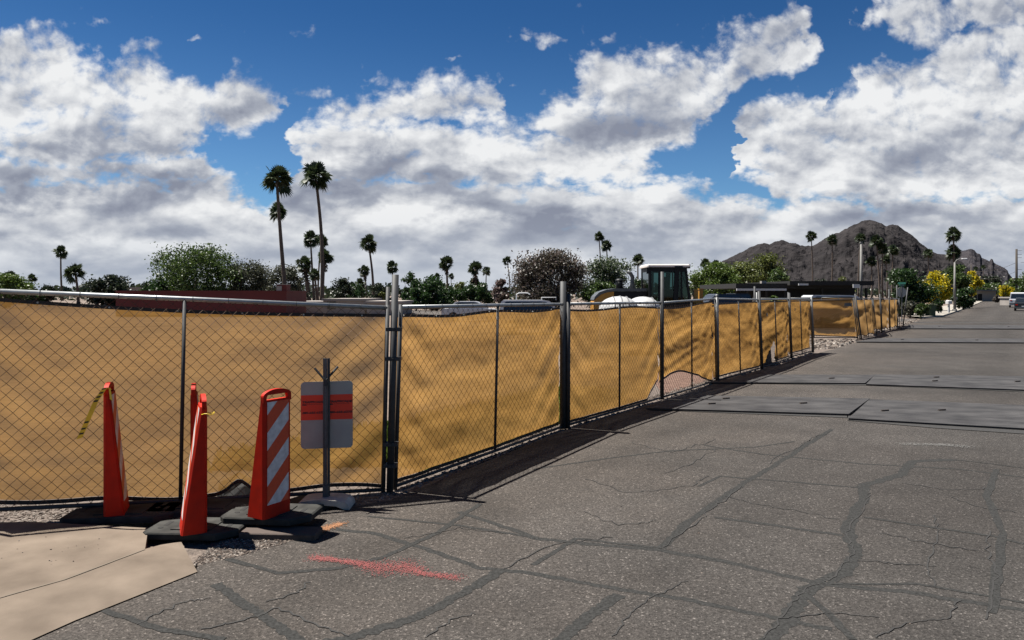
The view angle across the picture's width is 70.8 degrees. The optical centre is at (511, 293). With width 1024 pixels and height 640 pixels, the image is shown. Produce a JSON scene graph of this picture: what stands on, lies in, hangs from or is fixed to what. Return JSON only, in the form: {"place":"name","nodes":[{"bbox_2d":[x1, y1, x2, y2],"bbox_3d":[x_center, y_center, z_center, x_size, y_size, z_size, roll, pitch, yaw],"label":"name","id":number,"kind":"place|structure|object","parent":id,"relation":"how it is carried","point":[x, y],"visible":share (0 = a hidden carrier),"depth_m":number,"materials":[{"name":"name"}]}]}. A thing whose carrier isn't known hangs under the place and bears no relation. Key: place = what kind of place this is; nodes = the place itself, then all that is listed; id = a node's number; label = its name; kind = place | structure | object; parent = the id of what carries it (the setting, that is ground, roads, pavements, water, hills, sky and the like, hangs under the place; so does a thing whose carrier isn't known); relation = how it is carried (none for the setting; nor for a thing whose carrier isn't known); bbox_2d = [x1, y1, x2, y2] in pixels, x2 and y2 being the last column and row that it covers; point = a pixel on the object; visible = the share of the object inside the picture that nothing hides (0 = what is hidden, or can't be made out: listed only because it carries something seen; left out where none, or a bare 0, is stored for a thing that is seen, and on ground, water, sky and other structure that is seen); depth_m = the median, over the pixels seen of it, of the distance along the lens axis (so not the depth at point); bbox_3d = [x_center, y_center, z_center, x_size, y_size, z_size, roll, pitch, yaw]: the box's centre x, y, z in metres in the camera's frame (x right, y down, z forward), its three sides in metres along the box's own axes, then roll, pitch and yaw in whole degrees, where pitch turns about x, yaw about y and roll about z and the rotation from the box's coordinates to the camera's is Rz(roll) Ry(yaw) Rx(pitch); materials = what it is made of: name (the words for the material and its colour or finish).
{"place":"outdoors","nodes":[
{"label":"outdoors","id":0,"kind":"place"},
{"bbox_2d":[115,284,306,312],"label":"red building","id":1,"kind":"structure","parent":0,"point":[282,292],"depth_m":62.00,"materials":[{"name":"paint"}]},
{"bbox_2d":[218,479,250,495],"bbox_3d":[-2.609,1.840,6.905,0.445,0.260,0.281,0,0,0],"label":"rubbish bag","id":2,"kind":"object","parent":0,"point":[240,486],"visible":0.12,"depth_m":6.80,"materials":[{"name":"plastic"}]},
{"bbox_2d":[220,503,322,525],"bbox_3d":[-2.020,1.848,6.070,0.740,0.060,0.440,0,0,6],"label":"rubber base","id":3,"kind":"object","parent":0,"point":[298,514],"visible":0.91,"depth_m":5.92,"materials":[{"name":"rubber"}]},
{"bbox_2d":[247,388,290,519],"bbox_3d":[-2.015,1.302,5.978,0.212,1.045,0.290,0,0,31],"label":"barricade","id":4,"kind":"object","parent":3,"relation":"on","point":[270,492],"visible":1,"depth_m":5.87,"materials":[{"name":"orange plastic"}]},
{"bbox_2d":[27,294,952,567],"bbox_3d":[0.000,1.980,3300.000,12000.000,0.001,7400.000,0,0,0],"label":"ground","id":5,"kind":"structure","parent":0,"point":[73,300],"depth_m":91.19,"materials":[{"name":"soil"}]},
{"bbox_2d":[0,272,40,299],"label":"tree","id":6,"kind":"object","parent":5,"relation":"on","point":[9,281],"visible":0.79,"depth_m":99.48,"materials":[{"name":"green plant"}]},
{"bbox_2d":[51,245,67,300],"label":"palm tree","id":7,"kind":"object","parent":5,"relation":"on","point":[60,249],"visible":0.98,"depth_m":202.31,"materials":[{"name":"green plant"}]},
{"bbox_2d":[0,522,147,596],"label":"pavement slab","id":8,"kind":"structure","parent":5,"relation":"on","point":[83,547],"depth_m":5.34,"materials":[{"name":"beige concrete"}]},
{"bbox_2d":[61,263,86,303],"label":"palm tree","id":9,"kind":"object","parent":5,"relation":"on","point":[75,270],"visible":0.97,"depth_m":139.57,"materials":[{"name":"green plant"}]},
{"bbox_2d":[0,542,196,639],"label":"driveway apron","id":10,"kind":"object","parent":5,"relation":"on","point":[32,613],"visible":1,"depth_m":4.62,"materials":[{"name":"beige concrete"}]},
{"bbox_2d":[81,274,135,305],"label":"tree","id":11,"kind":"object","parent":5,"relation":"on","point":[113,282],"visible":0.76,"depth_m":98.88,"materials":[{"name":"green plant"}]},
{"bbox_2d":[138,278,181,290],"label":"tree","id":12,"kind":"object","parent":5,"relation":"on","point":[156,285],"visible":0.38,"depth_m":93.65,"materials":[{"name":"green plant"}]},
{"bbox_2d":[144,247,177,283],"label":"tree","id":13,"kind":"object","parent":5,"relation":"on","point":[156,264],"visible":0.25,"depth_m":96.70,"materials":[{"name":"green plant"}]},
{"bbox_2d":[148,242,248,290],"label":"tree","id":14,"kind":"object","parent":5,"relation":"on","point":[189,274],"visible":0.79,"depth_m":93.36,"materials":[{"name":"green plant"}]},
{"bbox_2d":[223,258,272,290],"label":"tree","id":15,"kind":"object","parent":5,"relation":"on","point":[256,275],"visible":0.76,"depth_m":97.28,"materials":[{"name":"green plant"}]},
{"bbox_2d":[260,164,293,283],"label":"palm tree","id":16,"kind":"object","parent":5,"relation":"on","point":[272,180],"visible":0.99,"depth_m":91.26,"materials":[{"name":"green plant"}]},
{"bbox_2d":[268,202,287,222],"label":"palm tree","id":17,"kind":"object","parent":5,"relation":"on","point":[273,210],"visible":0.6,"depth_m":156.85,"materials":[{"name":"green plant"}]},
{"bbox_2d":[262,263,301,290],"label":"tree","id":18,"kind":"object","parent":5,"relation":"on","point":[292,278],"visible":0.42,"depth_m":103.19,"materials":[{"name":"green plant"}]},
{"bbox_2d":[295,255,311,300],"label":"palm tree","id":19,"kind":"object","parent":5,"relation":"on","point":[305,262],"visible":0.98,"depth_m":166.33,"materials":[{"name":"green plant"}]},
{"bbox_2d":[303,230,319,300],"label":"palm tree","id":20,"kind":"object","parent":5,"relation":"on","point":[309,235],"visible":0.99,"depth_m":166.47,"materials":[{"name":"green plant"}]},
{"bbox_2d":[308,268,319,300],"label":"palm tree","id":21,"kind":"object","parent":5,"relation":"on","point":[314,274],"visible":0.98,"depth_m":149.79,"materials":[{"name":"green plant"}]},
{"bbox_2d":[299,161,332,300],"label":"palm tree","id":22,"kind":"object","parent":5,"relation":"on","point":[314,171],"visible":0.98,"depth_m":97.54,"materials":[{"name":"green plant"}]},
{"bbox_2d":[328,276,355,297],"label":"tree","id":23,"kind":"object","parent":5,"relation":"on","point":[343,289],"visible":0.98,"depth_m":139.52,"materials":[{"name":"green plant"}]},
{"bbox_2d":[321,298,381,313],"bbox_3d":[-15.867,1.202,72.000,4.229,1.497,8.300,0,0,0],"label":"flat roof house","id":24,"kind":"structure","parent":5,"relation":"on","point":[361,301],"depth_m":68.00,"materials":[{"name":"grey paint"}]},
{"bbox_2d":[358,233,376,294],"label":"palm tree","id":25,"kind":"object","parent":5,"relation":"on","point":[366,245],"visible":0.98,"depth_m":148.90,"materials":[{"name":"green plant"}]},
{"bbox_2d":[368,283,390,298],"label":"tree","id":26,"kind":"object","parent":5,"relation":"on","point":[377,288],"visible":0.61,"depth_m":139.40,"materials":[{"name":"green plant"}]},
{"bbox_2d":[365,300,413,314],"bbox_3d":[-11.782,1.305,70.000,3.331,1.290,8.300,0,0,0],"label":"flat roof house","id":27,"kind":"structure","parent":5,"relation":"on","point":[383,303],"depth_m":66.00,"materials":[{"name":"grey paint"}]},
{"bbox_2d":[400,271,417,298],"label":"tree","id":28,"kind":"object","parent":5,"relation":"on","point":[408,279],"visible":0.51,"depth_m":149.74,"materials":[{"name":"green plant"}]},
{"bbox_2d":[409,274,465,310],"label":"tree","id":29,"kind":"object","parent":5,"relation":"on","point":[435,289],"visible":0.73,"depth_m":83.14,"materials":[{"name":"green plant"}]},
{"bbox_2d":[438,254,453,290],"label":"palm tree","id":30,"kind":"object","parent":5,"relation":"on","point":[445,261],"visible":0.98,"depth_m":176.91,"materials":[{"name":"green plant"}]},
{"bbox_2d":[3,282,894,299],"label":"distant trees","id":31,"kind":"object","parent":5,"relation":"on","point":[327,292],"visible":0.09,"depth_m":231.75,"materials":[{"name":"green plant"}]},
{"bbox_2d":[0,325,910,623],"bbox_3d":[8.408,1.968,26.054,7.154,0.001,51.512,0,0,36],"label":"gravel verge","id":32,"kind":"structure","parent":5,"relation":"on","point":[195,549],"depth_m":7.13,"materials":[{"name":"gravel"}]},
{"bbox_2d":[60,502,178,524],"bbox_3d":[-3.350,1.890,6.220,0.900,0.060,0.420,0,0,-6],"label":"rubber base","id":33,"kind":"object","parent":32,"relation":"on","point":[137,513],"visible":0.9,"depth_m":6.07,"materials":[{"name":"rubber"}]},
{"bbox_2d":[103,382,128,516],"bbox_3d":[-3.390,1.311,6.173,0.162,1.113,0.270,0,0,-19],"label":"barricade","id":34,"kind":"object","parent":33,"relation":"on","point":[115,498],"visible":0.89,"depth_m":6.05,"materials":[{"name":"orange plastic"}]},
{"bbox_2d":[77,387,111,438],"bbox_3d":[-3.474,0.989,5.995,0.262,0.422,0.127,0,0,-28],"label":"caution tape","id":35,"kind":"object","parent":34,"relation":"hanging from","point":[90,414],"visible":0.98,"depth_m":5.96,"materials":[{"name":"yellow"}]},
{"bbox_2d":[0,289,389,511],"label":"chain link fence","id":36,"kind":"object","parent":32,"relation":"on","point":[61,364],"visible":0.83,"depth_m":6.52,"materials":[{"name":"fabric"}]},
{"bbox_2d":[143,517,249,540],"bbox_3d":[-2.550,1.900,5.850,0.740,0.060,0.420,0,0,3],"label":"rubber base","id":37,"kind":"object","parent":32,"relation":"on","point":[217,529],"visible":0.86,"depth_m":5.71,"materials":[{"name":"rubber"}]},
{"bbox_2d":[179,394,206,535],"bbox_3d":[-2.545,1.341,5.747,0.192,1.074,0.290,0,0,-27],"label":"barricade","id":38,"kind":"object","parent":37,"relation":"on","point":[193,519],"visible":1,"depth_m":5.64,"materials":[{"name":"orange plastic"}]},
{"bbox_2d":[147,498,248,517],"bbox_3d":[-2.720,1.890,6.380,0.950,0.060,0.400,0,0,-1],"label":"rubber base","id":39,"kind":"object","parent":32,"relation":"on","point":[217,507],"visible":0.51,"depth_m":6.35,"materials":[{"name":"rubber"}]},
{"bbox_2d":[190,383,198,450],"bbox_3d":[-2.791,1.331,6.419,0.132,1.074,0.270,0,0,-22],"label":"barricade","id":40,"kind":"object","parent":39,"relation":"on","point":[194,400],"visible":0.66,"depth_m":6.28,"materials":[{"name":"orange plastic"}]},
{"bbox_2d":[383,274,401,492],"bbox_3d":[-1.176,0.880,7.089,0.175,2.142,0.108,0,0,0],"label":"steel pole","id":41,"kind":"object","parent":32,"relation":"on","point":[390,444],"visible":1,"depth_m":7.07,"materials":[{"name":"metal"}]},
{"bbox_2d":[393,302,563,489],"bbox_3d":[-0.218,1.028,8.815,0.164,1.846,3.831,0,0,30],"label":"chain link fence","id":42,"kind":"object","parent":32,"relation":"on","point":[469,384],"visible":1,"depth_m":8.42,"materials":[{"name":"fabric"}]},
{"bbox_2d":[560,281,570,428],"bbox_3d":[0.768,0.885,10.427,0.164,2.130,0.088,0,0,-18],"label":"steel pole","id":43,"kind":"object","parent":32,"relation":"on","point":[565,299],"visible":0.97,"depth_m":10.39,"materials":[{"name":"metal"}]},
{"bbox_2d":[570,301,661,424],"bbox_3d":[1.760,1.035,11.937,0.117,1.830,3.470,0,0,35],"label":"chain link fence","id":44,"kind":"object","parent":32,"relation":"on","point":[614,356],"visible":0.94,"depth_m":11.81,"materials":[{"name":"fabric"}]},
{"bbox_2d":[660,272,663,398],"bbox_3d":[2.781,0.770,13.333,0.063,2.360,0.066,0,0,0],"label":"steel pole","id":45,"kind":"object","parent":32,"relation":"on","point":[662,326],"visible":1,"depth_m":13.31,"materials":[{"name":"metal"}]},
{"bbox_2d":[655,371,712,393],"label":"bare soil","id":46,"kind":"structure","parent":32,"relation":"on","point":[678,383],"depth_m":16.10,"materials":[{"name":"soil"}]},
{"bbox_2d":[658,298,715,397],"bbox_3d":[3.621,1.015,14.711,0.155,1.870,3.116,0,0,34],"label":"chain link fence","id":47,"kind":"object","parent":32,"relation":"on","point":[688,342],"visible":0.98,"depth_m":14.66,"materials":[{"name":"fabric"}]},
{"bbox_2d":[715,294,719,379],"bbox_3d":[4.540,0.979,15.934,0.102,1.944,0.086,0,0,0],"label":"steel pole","id":48,"kind":"object","parent":32,"relation":"on","point":[717,333],"visible":0.91,"depth_m":15.90,"materials":[{"name":"metal"}]},
{"bbox_2d":[703,294,744,303],"bbox_3d":[9.646,0.973,34.000,3.360,1.945,1.974,0,0,0],"label":"pickup truck","id":49,"kind":"object","parent":32,"relation":"on","point":[723,296],"visible":0.05,"depth_m":33.19,"materials":[{"name":"paint"}]},
{"bbox_2d":[711,297,760,379],"bbox_3d":[5.435,1.015,17.343,0.171,1.871,3.391,0,0,35],"label":"chain link fence","id":50,"kind":"object","parent":32,"relation":"on","point":[738,339],"visible":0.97,"depth_m":17.30,"materials":[{"name":"fabric"}]},
{"bbox_2d":[758,291,763,368],"bbox_3d":[6.438,0.940,18.650,0.149,2.023,0.072,0,0,0],"label":"steel pole","id":51,"kind":"object","parent":32,"relation":"on","point":[760,328],"visible":1,"depth_m":18.62,"materials":[{"name":"metal"}]},
{"bbox_2d":[755,298,790,366],"bbox_3d":[7.367,1.035,20.239,0.199,1.832,3.743,0,0,33],"label":"chain link fence","id":52,"kind":"object","parent":32,"relation":"on","point":[774,327],"visible":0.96,"depth_m":20.22,"materials":[{"name":"fabric"}]},
{"bbox_2d":[786,298,811,356],"bbox_3d":[9.141,1.040,22.863,0.168,1.822,2.757,0,0,36],"label":"chain link fence","id":53,"kind":"object","parent":32,"relation":"on","point":[800,322],"visible":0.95,"depth_m":22.84,"materials":[{"name":"fabric"}]},
{"bbox_2d":[785,298,857,338],"bbox_3d":[12.708,1.040,30.483,3.865,1.725,0.290,0,0,-2],"label":"chain link fence","id":54,"kind":"object","parent":32,"relation":"on","point":[833,317],"visible":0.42,"depth_m":30.49,"materials":[{"name":"fabric"}]},
{"bbox_2d":[810,320,917,349],"bbox_3d":[19.908,1.913,39.352,1.736,0.114,33.326,0,0,34],"label":"river rock","id":55,"kind":"object","parent":32,"relation":"on","point":[819,344],"visible":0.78,"depth_m":28.58,"materials":[{"name":"stone"}]},
{"bbox_2d":[852,298,876,338],"bbox_3d":[15.691,1.055,32.052,0.341,1.795,3.351,0,0,39],"label":"chain link fence","id":56,"kind":"object","parent":32,"relation":"on","point":[865,313],"visible":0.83,"depth_m":32.12,"materials":[{"name":"fabric"}]},
{"bbox_2d":[871,298,890,331],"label":"chain link fence","id":57,"kind":"object","parent":32,"relation":"on","point":[884,311],"visible":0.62,"depth_m":37.68,"materials":[{"name":"fabric"}]},
{"bbox_2d":[887,298,899,329],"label":"chain link fence","id":58,"kind":"object","parent":32,"relation":"on","point":[893,311],"visible":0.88,"depth_m":39.91,"materials":[{"name":"fabric"}]},
{"bbox_2d":[441,301,495,314],"bbox_3d":[-2.812,1.242,52.000,4.560,1.406,1.874,0,0,0],"label":"parked car","id":59,"kind":"object","parent":5,"relation":"on","point":[451,311],"visible":0.26,"depth_m":51.10,"materials":[{"name":"white paint"}]},
{"bbox_2d":[468,260,482,287],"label":"palm tree","id":60,"kind":"object","parent":5,"relation":"on","point":[477,266],"visible":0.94,"depth_m":188.56,"materials":[{"name":"green plant"}]},
{"bbox_2d":[461,281,496,303],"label":"tree","id":61,"kind":"object","parent":5,"relation":"on","point":[471,292],"visible":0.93,"depth_m":83.23,"materials":[{"name":"green plant"}]},
{"bbox_2d":[491,278,510,302],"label":"tree","id":62,"kind":"object","parent":5,"relation":"on","point":[499,295],"visible":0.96,"depth_m":75.67,"materials":[{"name":"brown plant"}]},
{"bbox_2d":[500,292,559,333],"bbox_3d":[1.120,0.931,36.000,3.760,2.028,1.974,0,0,0],"label":"work truck","id":63,"kind":"object","parent":5,"relation":"on","point":[525,301],"visible":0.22,"depth_m":35.19,"materials":[{"name":"white paint"}]},
{"bbox_2d":[505,247,591,306],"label":"tree","id":64,"kind":"object","parent":5,"relation":"on","point":[537,275],"visible":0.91,"depth_m":70.80,"materials":[{"name":"green plant"}]},
{"bbox_2d":[577,255,640,302],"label":"tree","id":65,"kind":"object","parent":5,"relation":"on","point":[609,269],"visible":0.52,"depth_m":74.74,"materials":[{"name":"green plant"}]},
{"bbox_2d":[599,296,637,308],"bbox_3d":[3.556,1.003,24.000,1.316,1.894,1.635,0,0,0],"label":"plastic tank","id":66,"kind":"object","parent":5,"relation":"on","point":[618,299],"visible":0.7,"depth_m":23.53,"materials":[{"name":"plastic"}]},
{"bbox_2d":[632,297,659,346],"bbox_3d":[4.537,1.021,25.000,1.185,1.857,1.600,0,0,0],"label":"plastic tank","id":67,"kind":"object","parent":5,"relation":"on","point":[643,299],"visible":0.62,"depth_m":24.49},
{"bbox_2d":[590,264,713,335],"bbox_3d":[7.111,0.329,32.000,7.111,3.228,2.660,0,0,0],"label":"wheel loader","id":68,"kind":"object","parent":5,"relation":"on","point":[676,284],"visible":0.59,"depth_m":31.16,"materials":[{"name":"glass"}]},
{"bbox_2d":[687,261,745,296],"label":"tree","id":69,"kind":"object","parent":5,"relation":"on","point":[715,272],"visible":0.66,"depth_m":79.21,"materials":[{"name":"green plant"}]},
{"bbox_2d":[729,261,759,292],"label":"tree","id":70,"kind":"object","parent":5,"relation":"on","point":[745,268],"visible":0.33,"depth_m":90.81,"materials":[{"name":"green plant"}]},
{"bbox_2d":[746,252,789,282],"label":"tree","id":71,"kind":"object","parent":5,"relation":"on","point":[768,262],"visible":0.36,"depth_m":89.25,"materials":[{"name":"green plant"}]},
{"bbox_2d":[767,267,789,281],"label":"tree","id":72,"kind":"object","parent":5,"relation":"on","point":[776,275],"visible":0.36,"depth_m":83.13,"materials":[{"name":"green plant"}]},
{"bbox_2d":[700,281,873,300],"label":"dark building","id":73,"kind":"structure","parent":5,"relation":"on","point":[781,289],"depth_m":52.30,"materials":[{"name":"brown"}]},
{"bbox_2d":[854,233,866,296],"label":"palm tree","id":74,"kind":"object","parent":5,"relation":"on","point":[859,237],"visible":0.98,"depth_m":257.54,"materials":[{"name":"green plant"}]},
{"bbox_2d":[869,234,883,293],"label":"palm tree","id":75,"kind":"object","parent":5,"relation":"on","point":[877,238],"visible":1,"depth_m":217.86,"materials":[{"name":"green plant"}]},
{"bbox_2d":[875,243,890,297],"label":"palm tree","id":76,"kind":"object","parent":5,"relation":"on","point":[885,249],"visible":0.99,"depth_m":217.83,"materials":[{"name":"green plant"}]},
{"bbox_2d":[885,268,945,316],"bbox_3d":[34.289,-0.152,61.236,4.560,4.219,4.016,0,0,31],"label":"tree","id":77,"kind":"object","parent":5,"relation":"on","point":[919,291],"visible":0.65,"depth_m":60.61,"materials":[{"name":"green plant"}]},
{"bbox_2d":[913,270,953,303],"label":"tree","id":78,"kind":"object","parent":5,"relation":"on","point":[942,279],"visible":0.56,"depth_m":77.58,"materials":[{"name":"yellow plant"}]},
{"bbox_2d":[945,226,961,284],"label":"palm tree","id":79,"kind":"object","parent":5,"relation":"on","point":[952,237],"visible":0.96,"depth_m":188.64,"materials":[{"name":"green plant"}]},
{"bbox_2d":[945,244,962,264],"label":"palm tree","id":80,"kind":"object","parent":5,"relation":"on","point":[950,252],"visible":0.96,"depth_m":189.47,"materials":[{"name":"green plant"}]},
{"bbox_2d":[940,263,973,305],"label":"tree","id":81,"kind":"object","parent":5,"relation":"on","point":[963,280],"visible":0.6,"depth_m":95.36,"materials":[{"name":"green plant"}]},
{"bbox_2d":[949,287,977,309],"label":"tree","id":82,"kind":"object","parent":5,"relation":"on","point":[968,300],"visible":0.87,"depth_m":87.51,"materials":[{"name":"green plant"}]},
{"bbox_2d":[973,290,999,300],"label":"street end house","id":83,"kind":"structure","parent":5,"relation":"on","point":[985,295],"depth_m":185.00,"materials":[{"name":"grey paint"}]},
{"bbox_2d":[0,0,1023,293],"label":"sky","id":84,"kind":"structure","parent":0,"point":[467,131],"materials":[{"name":"blue"}]},
{"bbox_2d":[32,301,1023,639],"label":"road","id":85,"kind":"structure","parent":0,"point":[550,501],"depth_m":5.81,"materials":[{"name":"asphalt"}]},
{"bbox_2d":[239,525,322,540],"bbox_3d":[-1.860,1.925,5.800,0.620,0.050,0.200,0,0,3],"label":"board","id":86,"kind":"object","parent":85,"relation":"on","point":[294,533],"visible":1,"depth_m":5.73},
{"bbox_2d":[298,358,354,509],"bbox_3d":[-1.710,1.272,6.625,0.485,1.357,0.250,0,0,0],"label":"sign stand","id":87,"kind":"object","parent":85,"relation":"on","point":[326,414],"visible":1,"depth_m":6.65,"materials":[{"name":"metal"}]},
{"bbox_2d":[302,554,468,580],"bbox_3d":[-0.909,1.944,5.166,1.303,0.001,0.471,0,0,26],"label":"paint mark","id":88,"kind":"object","parent":85,"relation":"on","point":[367,565],"visible":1,"depth_m":5.13,"materials":[{"name":"paint"}]},
{"bbox_2d":[100,399,1023,639],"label":"crack sealant","id":89,"kind":"object","parent":85,"relation":"on","point":[584,619],"visible":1,"depth_m":5.00,"materials":[{"name":"asphalt"}]},
{"bbox_2d":[136,430,1013,637],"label":"open cracks","id":90,"kind":"object","parent":85,"relation":"on","point":[784,613],"visible":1,"depth_m":4.90,"materials":[{"name":"asphalt"}]},
{"bbox_2d":[645,407,847,417],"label":"asphalt ramp","id":91,"kind":"structure","parent":85,"relation":"on","point":[782,414],"depth_m":11.59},
{"bbox_2d":[646,395,869,415],"bbox_3d":[4.388,1.915,12.542,4.097,0.051,1.846,0,0,8],"label":"road plate","id":92,"kind":"object","parent":85,"relation":"on","point":[793,405],"visible":1,"depth_m":12.33,"materials":[{"name":"metal"}]},
{"bbox_2d":[705,374,873,383],"bbox_3d":[6.388,1.915,16.275,4.412,0.051,1.638,0,0,0],"label":"road plate","id":93,"kind":"object","parent":85,"relation":"on","point":[800,379],"visible":0.97,"depth_m":16.08,"materials":[{"name":"metal"}]},
{"bbox_2d":[848,416,1023,433],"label":"asphalt ramp","id":94,"kind":"structure","parent":85,"relation":"on","point":[974,428],"depth_m":10.46,"materials":[{"name":"asphalt"}]},
{"bbox_2d":[849,399,1023,429],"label":"road plate","id":95,"kind":"object","parent":85,"relation":"on","point":[999,416],"visible":1,"depth_m":11.52,"materials":[{"name":"metal"}]},
{"bbox_2d":[857,338,1023,342],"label":"road plate","id":96,"kind":"object","parent":85,"relation":"on","point":[939,340],"visible":1,"depth_m":29.41,"materials":[{"name":"metal"}]},
{"bbox_2d":[866,374,1023,390],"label":"road plate","id":97,"kind":"object","parent":85,"relation":"on","point":[1014,383],"visible":1,"depth_m":15.73,"materials":[{"name":"metal"}]},
{"bbox_2d":[900,325,1023,328],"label":"road plate","id":98,"kind":"object","parent":85,"relation":"on","point":[964,327],"visible":1,"depth_m":40.57,"materials":[{"name":"metal"}]},
{"bbox_2d":[965,270,984,305],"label":"tree","id":99,"kind":"object","parent":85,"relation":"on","point":[977,282],"visible":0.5,"depth_m":103.42,"materials":[{"name":"yellow plant"}]},
{"bbox_2d":[409,310,915,321],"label":"side street","id":100,"kind":"structure","parent":0,"point":[426,312],"depth_m":75.27,"materials":[{"name":"asphalt"}]},
{"bbox_2d":[401,287,431,310],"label":"tree","id":101,"kind":"object","parent":100,"relation":"on","point":[423,299],"visible":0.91,"depth_m":81.77,"materials":[{"name":"green plant"}]},
{"bbox_2d":[579,280,615,307],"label":"tree","id":102,"kind":"object","parent":100,"relation":"on","point":[588,293],"visible":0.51,"depth_m":69.83,"materials":[{"name":"green plant"}]},
{"bbox_2d":[690,220,970,294],"bbox_3d":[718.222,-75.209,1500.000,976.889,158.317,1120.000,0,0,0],"label":"mountain","id":103,"kind":"structure","parent":0,"point":[797,258],"depth_m":1285.27,"materials":[{"name":"stone"}]},
{"bbox_2d":[905,301,982,318],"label":"pavement","id":104,"kind":"structure","parent":0,"point":[944,312],"depth_m":71.47,"materials":[{"name":"concrete"}]},
{"bbox_2d":[959,249,1012,284],"bbox_3d":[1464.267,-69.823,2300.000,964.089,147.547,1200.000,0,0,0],"label":"mountain","id":105,"kind":"structure","parent":0,"point":[973,257],"depth_m":2169.87,"materials":[{"name":"stone"}]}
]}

